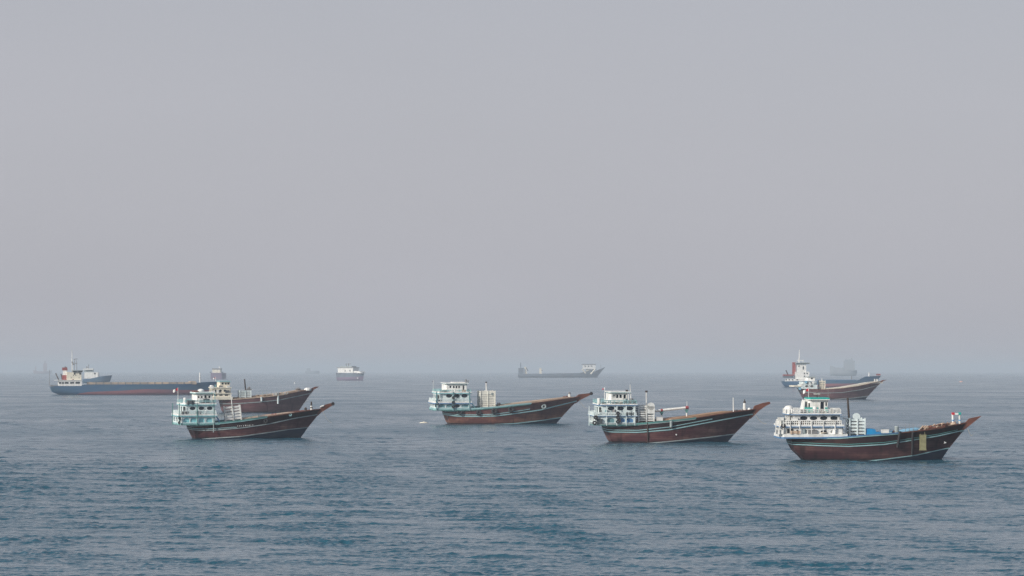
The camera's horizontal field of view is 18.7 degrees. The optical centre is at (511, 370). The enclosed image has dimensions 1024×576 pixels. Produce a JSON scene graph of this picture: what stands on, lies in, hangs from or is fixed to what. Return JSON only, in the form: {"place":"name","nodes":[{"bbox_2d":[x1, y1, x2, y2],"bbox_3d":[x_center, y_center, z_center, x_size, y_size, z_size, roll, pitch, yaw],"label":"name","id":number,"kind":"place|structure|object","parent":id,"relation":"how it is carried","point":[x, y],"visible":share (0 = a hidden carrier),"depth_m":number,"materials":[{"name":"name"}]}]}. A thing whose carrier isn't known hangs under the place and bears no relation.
{"place":"outdoors","nodes":[
{"label":"outdoors","id":0,"kind":"place"},
{"bbox_2d":[0,372,1023,575],"bbox_3d":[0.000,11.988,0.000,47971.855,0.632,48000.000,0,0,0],"label":"sea","id":1,"kind":"structure","parent":0,"point":[375,477],"depth_m":317.67,"materials":[{"name":"blue liquid"}]},
{"bbox_2d":[33,361,51,373],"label":"distant ship","id":2,"kind":"object","parent":1,"relation":"on","point":[44,371],"visible":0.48,"depth_m":11170.88},
{"bbox_2d":[82,364,111,382],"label":"supply ship","id":3,"kind":"object","parent":1,"relation":"on","point":[90,375],"visible":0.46,"depth_m":2948.43,"materials":[{"name":"grey metal"}]},
{"bbox_2d":[49,360,216,394],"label":"cargo ship","id":4,"kind":"object","parent":1,"relation":"on","point":[69,383],"visible":0.84,"depth_m":1546.54,"materials":[{"name":"grey metal"}]},
{"bbox_2d":[210,366,225,378],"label":"cargo ship","id":5,"kind":"object","parent":1,"relation":"on","point":[217,373],"visible":0.92,"depth_m":4259.42,"materials":[{"name":"beige paint"}]},
{"bbox_2d":[172,388,332,438],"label":"wooden dhow","id":6,"kind":"object","parent":1,"relation":"on","point":[197,413],"visible":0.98,"depth_m":546.04,"materials":[{"name":"brown wood"}]},
{"bbox_2d":[208,377,317,412],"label":"wooden dhow","id":7,"kind":"object","parent":1,"relation":"on","point":[287,401],"visible":0.82,"depth_m":884.55,"materials":[{"name":"brown wood"}]},
{"bbox_2d":[305,368,319,373],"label":"distant ship","id":8,"kind":"object","parent":1,"relation":"on","point":[308,371],"visible":1,"depth_m":11714.21},
{"bbox_2d":[336,363,364,380],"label":"cargo ship","id":9,"kind":"object","parent":1,"relation":"on","point":[349,373],"visible":0.94,"depth_m":3727.20,"materials":[{"name":"grey metal"}]},
{"bbox_2d":[428,379,591,423],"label":"wooden dhow","id":10,"kind":"object","parent":1,"relation":"on","point":[534,412],"visible":0.94,"depth_m":697.30,"materials":[{"name":"brown wood"}]},
{"bbox_2d":[518,363,604,377],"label":"landing ship","id":11,"kind":"object","parent":1,"relation":"on","point":[587,373],"visible":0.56,"depth_m":5278.68,"materials":[{"name":"grey metal"}]},
{"bbox_2d":[588,385,770,442],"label":"wooden dhow","id":12,"kind":"object","parent":1,"relation":"on","point":[717,426],"visible":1,"depth_m":516.90,"materials":[{"name":"brown wood"}]},
{"bbox_2d":[781,349,880,386],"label":"cargo ship","id":13,"kind":"object","parent":1,"relation":"on","point":[799,372],"visible":0.53,"depth_m":2236.26,"materials":[{"name":"grey metal"}]},
{"bbox_2d":[789,377,884,398],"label":"wooden dhow","id":14,"kind":"object","parent":1,"relation":"on","point":[864,390],"visible":0.91,"depth_m":1296.19,"materials":[{"name":"brown wood"}]},
{"bbox_2d":[830,358,856,375],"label":"distant ship","id":15,"kind":"object","parent":1,"relation":"on","point":[849,368],"visible":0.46,"depth_m":7169.80},
{"bbox_2d":[774,388,980,460],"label":"wooden dhow","id":16,"kind":"object","parent":1,"relation":"on","point":[813,429],"visible":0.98,"depth_m":414.31,"materials":[{"name":"brown wood"}]},
{"bbox_2d":[866,428,880,433],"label":"tarp bundle","id":17,"kind":"object","parent":16,"relation":"on","point":[870,431],"visible":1,"depth_m":415.25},
{"bbox_2d":[896,431,900,446],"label":"rubber fender","id":18,"kind":"object","parent":16,"relation":"hanging from","point":[898,439],"visible":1,"depth_m":414.29,"materials":[{"name":"black rubber"}]},
{"bbox_2d":[899,428,920,431],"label":"hatch sheet","id":19,"kind":"object","parent":16,"relation":"on","point":[907,429],"visible":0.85,"depth_m":416.36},
{"bbox_2d":[911,432,913,454],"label":"rubber fender","id":20,"kind":"object","parent":16,"relation":"hanging from","point":[912,442],"visible":1,"depth_m":415.01,"materials":[{"name":"black rubber"}]},
{"bbox_2d":[919,432,925,449],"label":"fender pad","id":21,"kind":"object","parent":16,"relation":"hanging from","point":[922,442],"visible":1,"depth_m":415.05,"materials":[{"name":"beige fabric"}]},
{"bbox_2d":[919,422,955,429],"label":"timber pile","id":22,"kind":"object","parent":16,"relation":"on","point":[939,425],"visible":1,"depth_m":416.03,"materials":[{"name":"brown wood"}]},
{"bbox_2d":[0,0,1023,371],"label":"sky","id":23,"kind":"structure","parent":0,"point":[186,185],"materials":[{"name":"grey"}]}
]}

